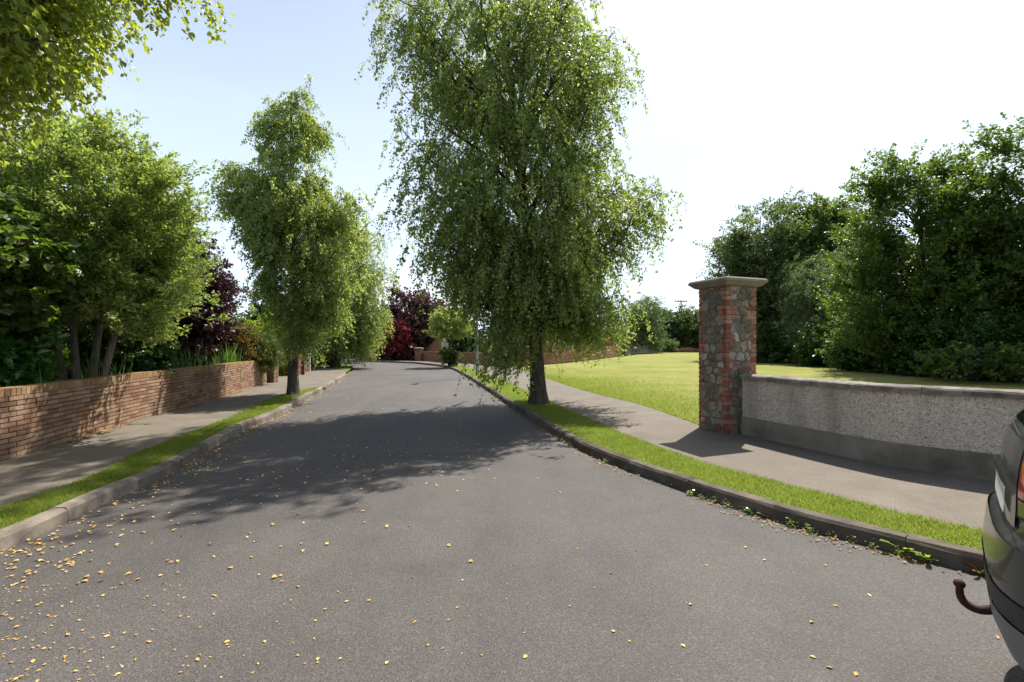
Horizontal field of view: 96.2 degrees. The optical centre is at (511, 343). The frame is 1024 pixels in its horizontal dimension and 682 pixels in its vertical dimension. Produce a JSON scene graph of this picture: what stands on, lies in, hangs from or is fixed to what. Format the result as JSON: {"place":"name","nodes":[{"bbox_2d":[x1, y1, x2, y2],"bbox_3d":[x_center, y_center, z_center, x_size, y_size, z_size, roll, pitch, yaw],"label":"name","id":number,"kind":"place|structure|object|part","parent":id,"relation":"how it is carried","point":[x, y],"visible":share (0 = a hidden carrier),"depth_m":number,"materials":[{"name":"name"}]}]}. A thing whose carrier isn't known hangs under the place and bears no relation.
{"place":"outdoors","nodes":[
{"label":"outdoors","id":0,"kind":"place"},
{"bbox_2d":[0,364,351,506],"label":"pavement","id":1,"kind":"structure","parent":0,"point":[41,471],"depth_m":6.91,"materials":[{"name":"grey concrete"}]},
{"bbox_2d":[0,0,235,170],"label":"birch tree","id":2,"kind":"object","parent":1,"relation":"on","point":[35,59],"visible":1,"depth_m":3.97,"materials":[{"name":"green plant"}]},
{"bbox_2d":[0,386,256,461],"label":"wall litter","id":3,"kind":"object","parent":1,"relation":"on","point":[107,429],"depth_m":7.92,"materials":[{"name":"brown plant"}]},
{"bbox_2d":[0,360,266,460],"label":"brick wall","id":4,"kind":"structure","parent":1,"relation":"on","point":[36,417],"depth_m":7.83,"materials":[{"name":"brown brick"}]},
{"bbox_2d":[0,386,319,528],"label":"grass verge","id":5,"kind":"object","parent":1,"relation":"on","point":[137,461],"depth_m":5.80,"materials":[{"name":"green plant"}]},
{"bbox_2d":[200,74,383,394],"bbox_3d":[-6.321,-3.014,13.189,4.230,9.195,4.102,0,0,-37],"label":"birch tree","id":6,"kind":"object","parent":5,"relation":"on","point":[277,218],"visible":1,"depth_m":12.82,"materials":[{"name":"green plant"}]},
{"bbox_2d":[266,352,279,382],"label":"brick pillar","id":7,"kind":"structure","parent":1,"relation":"on","point":[272,375],"depth_m":17.51,"materials":[{"name":"brick"}]},
{"bbox_2d":[278,357,287,375],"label":"shrub","id":8,"kind":"object","parent":1,"relation":"on","point":[282,368],"visible":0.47,"depth_m":21.40,"materials":[{"name":"green plant"}]},
{"bbox_2d":[282,350,304,374],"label":"brick pillar","id":9,"kind":"structure","parent":1,"relation":"on","point":[300,367],"depth_m":21.65,"materials":[{"name":"brick"}]},
{"bbox_2d":[302,356,305,374],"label":"brick wall","id":10,"kind":"structure","parent":1,"relation":"on","point":[303,366],"depth_m":21.92,"materials":[{"name":"brown brick"}]},
{"bbox_2d":[331,365,350,369],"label":"grass verge","id":11,"kind":"object","parent":1,"relation":"on","point":[348,367],"depth_m":28.48,"materials":[{"name":"green plant"}]},
{"bbox_2d":[305,214,401,367],"bbox_3d":[-10.328,-3.472,29.393,6.526,10.130,5.901,0,0,0],"label":"birch tree","id":12,"kind":"object","parent":11,"relation":"on","point":[365,325],"visible":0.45,"depth_m":29.06,"materials":[{"name":"green plant"}]},
{"bbox_2d":[346,359,411,361],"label":"driveway","id":13,"kind":"structure","parent":0,"point":[384,360],"depth_m":42.56,"materials":[{"name":"grey asphalt"}]},
{"bbox_2d":[414,347,423,360],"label":"brick pillar","id":14,"kind":"structure","parent":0,"point":[418,353],"depth_m":39.55,"materials":[{"name":"brick"}]},
{"bbox_2d":[0,362,1023,681],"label":"road","id":15,"kind":"structure","parent":0,"point":[634,568],"depth_m":3.14,"materials":[{"name":"grey asphalt"}]},
{"bbox_2d":[0,370,826,585],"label":"leaf litter","id":16,"kind":"object","parent":15,"relation":"on","point":[115,503],"visible":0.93,"depth_m":4.05,"materials":[{"name":"yellow plant"}]},
{"bbox_2d":[340,360,984,574],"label":"kerb","id":17,"kind":"structure","parent":15,"relation":"on","point":[948,554],"depth_m":4.17,"materials":[{"name":"concrete"}]},
{"bbox_2d":[457,372,960,578],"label":"gutter litter","id":18,"kind":"object","parent":15,"relation":"on","point":[809,531],"visible":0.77,"depth_m":4.06,"materials":[{"name":"plant"}]},
{"bbox_2d":[507,404,930,561],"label":"gutter weeds","id":19,"kind":"object","parent":15,"relation":"on","point":[810,529],"visible":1,"depth_m":3.92,"materials":[{"name":"green plant"}]},
{"bbox_2d":[744,507,755,513],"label":"weed","id":20,"kind":"object","parent":15,"relation":"on","point":[750,511],"visible":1,"depth_m":4.31,"materials":[{"name":"green plant"}]},
{"bbox_2d":[879,539,920,552],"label":"weed","id":21,"kind":"object","parent":15,"relation":"on","point":[904,548],"visible":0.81,"depth_m":3.48,"materials":[{"name":"green plant"}]},
{"bbox_2d":[915,553,937,560],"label":"weed","id":22,"kind":"object","parent":15,"relation":"on","point":[926,557],"visible":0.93,"depth_m":3.36,"materials":[{"name":"green plant"}]},
{"bbox_2d":[963,561,984,574],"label":"weed","id":23,"kind":"object","parent":15,"relation":"on","point":[980,571],"visible":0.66,"depth_m":3.18,"materials":[{"name":"green plant"}]},
{"bbox_2d":[953,409,1023,669],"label":"car","id":24,"kind":"object","parent":15,"relation":"on","point":[1002,539],"visible":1,"depth_m":1.90,"materials":[{"name":"paint"}]},
{"bbox_3d":[2.535,0.200,1.929,0.535,0.320,1.200,0,0,44],"label":"rear window","id":25,"kind":"part","parent":24,"relation":"part of","materials":[{"name":"black glass"}]},
{"bbox_2d":[0,0,1023,342],"label":"sky","id":26,"kind":"structure","parent":0,"point":[748,102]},
{"bbox_2d":[346,345,740,433],"bbox_3d":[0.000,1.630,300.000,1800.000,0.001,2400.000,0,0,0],"label":"ground","id":27,"kind":"structure","parent":0,"point":[349,371],"depth_m":26.89,"materials":[{"name":"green plant"}]},
{"bbox_2d":[0,373,346,551],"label":"kerb","id":28,"kind":"structure","parent":27,"relation":"on","point":[15,534],"depth_m":4.86,"materials":[{"name":"concrete"}]},
{"bbox_2d":[232,304,286,351],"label":"hedge tree","id":29,"kind":"object","parent":27,"relation":"on","point":[256,324],"visible":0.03,"depth_m":26.48,"materials":[{"name":"green plant"}]},
{"bbox_2d":[237,288,329,366],"bbox_3d":[-14.657,-0.893,28.937,6.355,5.172,5.858,0,0,24],"label":"hedge tree","id":30,"kind":"object","parent":27,"relation":"on","point":[257,305],"visible":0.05,"depth_m":27.85,"materials":[{"name":"green plant"}]},
{"bbox_2d":[308,349,360,365],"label":"hedge tree","id":31,"kind":"object","parent":27,"relation":"on","point":[328,362],"visible":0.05,"depth_m":32.14,"materials":[{"name":"green plant"}]},
{"bbox_2d":[372,317,413,359],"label":"acer tree","id":32,"kind":"object","parent":27,"relation":"on","point":[399,334],"visible":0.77,"depth_m":42.58,"materials":[{"name":"red plant"}]},
{"bbox_2d":[366,280,450,359],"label":"maple tree","id":33,"kind":"object","parent":27,"relation":"on","point":[419,323],"visible":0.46,"depth_m":44.27,"materials":[{"name":"purple plant"}]},
{"bbox_2d":[427,338,452,351],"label":"raked wall","id":34,"kind":"structure","parent":27,"relation":"on","point":[437,345],"depth_m":44.00,"materials":[{"name":"brown brick"}]},
{"bbox_2d":[433,299,447,310],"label":"house","id":35,"kind":"structure","parent":27,"relation":"on","point":[437,307],"depth_m":64.20,"materials":[{"name":"tile"}]},
{"bbox_2d":[444,321,488,352],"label":"shrub","id":36,"kind":"object","parent":27,"relation":"on","point":[461,347],"visible":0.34,"depth_m":37.13,"materials":[{"name":"green plant"}]},
{"bbox_2d":[493,316,613,352],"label":"house","id":37,"kind":"structure","parent":27,"relation":"on","point":[608,342],"depth_m":50.66,"materials":[{"name":"brown brick"}]},
{"bbox_2d":[407,361,995,528],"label":"pavement","id":38,"kind":"structure","parent":0,"point":[955,499],"depth_m":5.66,"materials":[{"name":"grey concrete"}]},
{"bbox_2d":[422,351,551,366],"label":"brick wall","id":39,"kind":"structure","parent":38,"relation":"on","point":[430,356],"depth_m":35.24,"materials":[{"name":"brown brick"}]},
{"bbox_2d":[441,364,982,549],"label":"grass verge","id":40,"kind":"object","parent":38,"relation":"on","point":[805,502],"depth_m":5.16,"materials":[{"name":"green plant"}]},
{"bbox_2d":[422,305,474,365],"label":"tree","id":41,"kind":"object","parent":40,"relation":"on","point":[436,320],"visible":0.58,"depth_m":30.26,"materials":[{"name":"green plant"}]},
{"bbox_2d":[437,346,462,365],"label":"shrub","id":42,"kind":"object","parent":40,"relation":"on","point":[447,356],"visible":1,"depth_m":30.44,"materials":[{"name":"green plant"}]},
{"bbox_2d":[476,321,478,374],"bbox_3d":[-1.659,-1.275,21.513,0.200,5.650,1.085,0,0,0],"label":"lamp post","id":43,"kind":"object","parent":40,"relation":"on","point":[477,357],"visible":0.27,"depth_m":21.91,"materials":[{"name":"metal"}]},
{"bbox_2d":[354,0,686,406],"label":"birch tree","id":44,"kind":"object","parent":40,"relation":"on","point":[546,286],"visible":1,"depth_m":10.40,"materials":[{"name":"green plant"}]},
{"bbox_2d":[688,276,767,433],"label":"stone pillar","id":45,"kind":"structure","parent":38,"relation":"on","point":[727,331],"depth_m":7.72,"materials":[{"name":"grey stone"}]},
{"bbox_2d":[740,373,1023,480],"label":"rendered wall","id":46,"kind":"structure","parent":38,"relation":"on","point":[954,431],"depth_m":5.61,"materials":[{"name":"concrete"}]},
{"bbox_2d":[523,352,1023,423],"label":"lawn","id":47,"kind":"structure","parent":0,"point":[674,363],"depth_m":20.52,"materials":[{"name":"green plant"}]},
{"bbox_2d":[550,346,621,363],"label":"brick wall","id":48,"kind":"structure","parent":47,"relation":"on","point":[567,357],"depth_m":37.48,"materials":[{"name":"brown brick"}]},
{"bbox_2d":[620,331,651,354],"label":"rendered wall","id":49,"kind":"structure","parent":47,"relation":"on","point":[637,348],"depth_m":56.36,"materials":[{"name":"grey concrete"}]},
{"bbox_2d":[618,293,672,354],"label":"willow bush","id":50,"kind":"object","parent":47,"relation":"on","point":[655,326],"visible":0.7,"depth_m":55.84,"materials":[{"name":"green plant"}]},
{"bbox_2d":[639,291,655,318],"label":"poplar tree","id":51,"kind":"object","parent":47,"relation":"on","point":[645,297],"visible":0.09,"depth_m":67.84,"materials":[{"name":"green plant"}]},
{"bbox_2d":[653,337,679,351],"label":"bush","id":52,"kind":"object","parent":47,"relation":"on","point":[671,346],"visible":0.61,"depth_m":59.08,"materials":[{"name":"green plant"}]},
{"bbox_2d":[652,303,694,351],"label":"hedge tree","id":53,"kind":"object","parent":47,"relation":"on","point":[672,323],"visible":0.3,"depth_m":64.26,"materials":[{"name":"green plant"}]},
{"bbox_2d":[673,347,698,351],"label":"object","id":54,"kind":"object","parent":47,"relation":"on","point":[688,349],"visible":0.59,"depth_m":60.67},
{"bbox_2d":[673,305,699,348],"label":"hedge tree","id":55,"kind":"object","parent":47,"relation":"on","point":[692,320],"visible":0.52,"depth_m":62.60,"materials":[{"name":"green plant"}]},
{"bbox_2d":[692,186,832,358],"bbox_3d":[20.046,-5.749,36.921,10.752,14.426,9.322,0,0,0],"label":"ash tree","id":56,"kind":"object","parent":47,"relation":"on","point":[758,256],"visible":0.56,"depth_m":35.14,"materials":[{"name":"green plant"}]},
{"bbox_2d":[755,319,809,363],"bbox_3d":[19.179,-0.080,31.950,5.060,3.285,4.510,0,0,0],"label":"bush","id":57,"kind":"object","parent":47,"relation":"on","point":[767,335],"visible":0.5,"depth_m":31.48,"materials":[{"name":"green plant"}]},
{"bbox_2d":[770,246,855,360],"bbox_3d":[19.934,-2.428,30.090,5.442,7.727,6.037,0,0,19],"label":"willow tree","id":58,"kind":"object","parent":47,"relation":"on","point":[806,293],"visible":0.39,"depth_m":29.95,"materials":[{"name":"green plant"}]},
{"bbox_2d":[785,312,853,367],"bbox_3d":[18.755,-0.241,26.830,4.694,3.561,4.886,0,0,0],"label":"bush","id":59,"kind":"object","parent":47,"relation":"on","point":[807,345],"visible":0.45,"depth_m":26.84,"materials":[{"name":"green plant"}]},
{"bbox_2d":[776,191,878,326],"bbox_3d":[24.797,-5.279,36.110,8.440,13.699,8.165,0,0,-21],"label":"ash tree","id":60,"kind":"object","parent":47,"relation":"on","point":[824,215],"visible":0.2,"depth_m":34.49,"materials":[{"name":"green plant"}]},
{"bbox_2d":[812,320,904,373],"bbox_3d":[18.181,0.053,22.558,4.703,2.916,4.682,0,0,-27],"label":"bush","id":61,"kind":"object","parent":47,"relation":"on","point":[850,363],"visible":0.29,"depth_m":22.43,"materials":[{"name":"green plant"}]},
{"bbox_2d":[810,139,1023,369],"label":"hornbeam tree","id":62,"kind":"object","parent":47,"relation":"on","point":[882,254],"visible":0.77,"depth_m":20.56,"materials":[{"name":"green plant"}]},
{"bbox_2d":[874,301,1010,379],"bbox_3d":[18.488,-0.128,19.625,4.613,3.383,4.800,0,0,0],"label":"bush","id":63,"kind":"object","parent":47,"relation":"on","point":[916,331],"visible":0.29,"depth_m":19.28,"materials":[{"name":"green plant"}]},
{"bbox_2d":[906,339,1023,381],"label":"elder shrub","id":64,"kind":"object","parent":47,"relation":"on","point":[954,360],"visible":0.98,"depth_m":16.21,"materials":[{"name":"green plant"}]},
{"bbox_2d":[919,112,1023,336],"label":"hornbeam tree","id":65,"kind":"object","parent":47,"relation":"on","point":[1006,146],"visible":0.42,"depth_m":18.58,"materials":[{"name":"green plant"}]},
{"bbox_2d":[932,301,1023,382],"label":"bush","id":66,"kind":"object","parent":47,"relation":"on","point":[998,333],"visible":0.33,"depth_m":17.14,"materials":[{"name":"green plant"}]},
{"label":"garden soil","id":67,"kind":"structure","parent":0,"visible":0},
{"bbox_2d":[2,363,45,386],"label":"iris clump","id":68,"kind":"object","parent":67,"relation":"on","point":[18,379],"visible":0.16,"depth_m":6.88,"materials":[{"name":"green plant"}]},
{"bbox_2d":[0,317,70,386],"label":"shrub","id":69,"kind":"object","parent":67,"relation":"on","point":[24,357],"visible":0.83,"depth_m":6.98,"materials":[{"name":"green plant"}]},
{"bbox_2d":[0,181,101,341],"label":"maple tree","id":70,"kind":"object","parent":67,"relation":"on","point":[25,308],"visible":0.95,"depth_m":6.66,"materials":[{"name":"green plant"}]},
{"bbox_2d":[24,344,85,384],"bbox_3d":[-10.269,0.709,10.281,1.561,1.546,1.771,0,0,21],"label":"shrub","id":71,"kind":"object","parent":67,"relation":"on","point":[69,374],"visible":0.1,"depth_m":10.15,"materials":[{"name":"green plant"}]},
{"bbox_2d":[43,239,95,344],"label":"evergreen tree","id":72,"kind":"object","parent":67,"relation":"on","point":[62,332],"depth_m":11.68,"materials":[{"name":"green plant"}]},
{"bbox_2d":[64,351,122,377],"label":"iris clump","id":73,"kind":"object","parent":67,"relation":"on","point":[86,374],"visible":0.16,"depth_m":8.41,"materials":[{"name":"green plant"}]},
{"bbox_2d":[81,353,132,375],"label":"iris clump","id":74,"kind":"object","parent":67,"relation":"on","point":[110,371],"visible":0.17,"depth_m":8.99,"materials":[{"name":"green plant"}]},
{"bbox_2d":[0,103,235,379],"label":"willow tree","id":75,"kind":"object","parent":67,"relation":"on","point":[143,285],"visible":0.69,"depth_m":7.79,"materials":[{"name":"green plant"}]},
{"bbox_2d":[100,351,148,374],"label":"iris clump","id":76,"kind":"object","parent":67,"relation":"on","point":[122,368],"visible":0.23,"depth_m":9.43,"materials":[{"name":"green plant"}]},
{"bbox_2d":[61,314,200,377],"bbox_3d":[-8.480,0.353,10.013,2.443,2.258,2.188,0,0,19],"label":"shrub","id":77,"kind":"object","parent":67,"relation":"on","point":[159,356],"visible":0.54,"depth_m":9.63,"materials":[{"name":"green plant"}]},
{"bbox_2d":[46,239,224,368],"bbox_3d":[-12.095,-1.022,13.746,5.169,5.017,5.287,0,0,42],"label":"evergreen tree","id":78,"kind":"object","parent":67,"relation":"on","point":[188,320],"visible":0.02,"depth_m":13.66,"materials":[{"name":"green plant"}]},
{"bbox_2d":[167,347,190,368],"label":"iris clump","id":79,"kind":"object","parent":67,"relation":"on","point":[182,360],"visible":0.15,"depth_m":11.44,"materials":[{"name":"green plant"}]},
{"bbox_2d":[176,341,209,367],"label":"iris clump","id":80,"kind":"object","parent":67,"relation":"on","point":[192,357],"visible":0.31,"depth_m":12.10,"materials":[{"name":"green plant"}]},
{"bbox_2d":[160,339,225,369],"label":"shrub","id":81,"kind":"object","parent":67,"relation":"on","point":[204,362],"visible":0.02,"depth_m":14.26,"materials":[{"name":"green plant"}]},
{"bbox_2d":[192,352,217,365],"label":"iris clump","id":82,"kind":"object","parent":67,"relation":"on","point":[206,360],"visible":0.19,"depth_m":12.80,"materials":[{"name":"green plant"}]},
{"bbox_2d":[171,238,248,365],"bbox_3d":[-10.139,-1.144,14.661,3.596,5.260,3.410,0,0,0],"label":"plum tree","id":83,"kind":"object","parent":67,"relation":"on","point":[223,285],"visible":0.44,"depth_m":14.32,"materials":[{"name":"purple plant"}]},
{"bbox_2d":[210,342,240,363],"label":"iris clump","id":84,"kind":"object","parent":67,"relation":"on","point":[225,357],"visible":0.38,"depth_m":14.26,"materials":[{"name":"green plant"}]},
{"bbox_2d":[217,346,244,361],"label":"iris clump","id":85,"kind":"object","parent":67,"relation":"on","point":[238,358],"visible":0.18,"depth_m":14.90,"materials":[{"name":"green plant"}]},
{"bbox_2d":[212,322,266,369],"bbox_3d":[-9.469,0.298,15.733,2.207,2.367,1.984,0,0,0],"label":"shrub","id":86,"kind":"object","parent":67,"relation":"on","point":[245,339],"visible":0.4,"depth_m":15.46,"materials":[{"name":"green plant"}]},
{"bbox_2d":[236,325,284,374],"bbox_3d":[-9.320,0.373,16.695,2.078,2.217,1.974,0,0,24],"label":"bush","id":87,"kind":"object","parent":67,"relation":"on","point":[268,345],"visible":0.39,"depth_m":16.46,"materials":[{"name":"green plant"}]}
]}

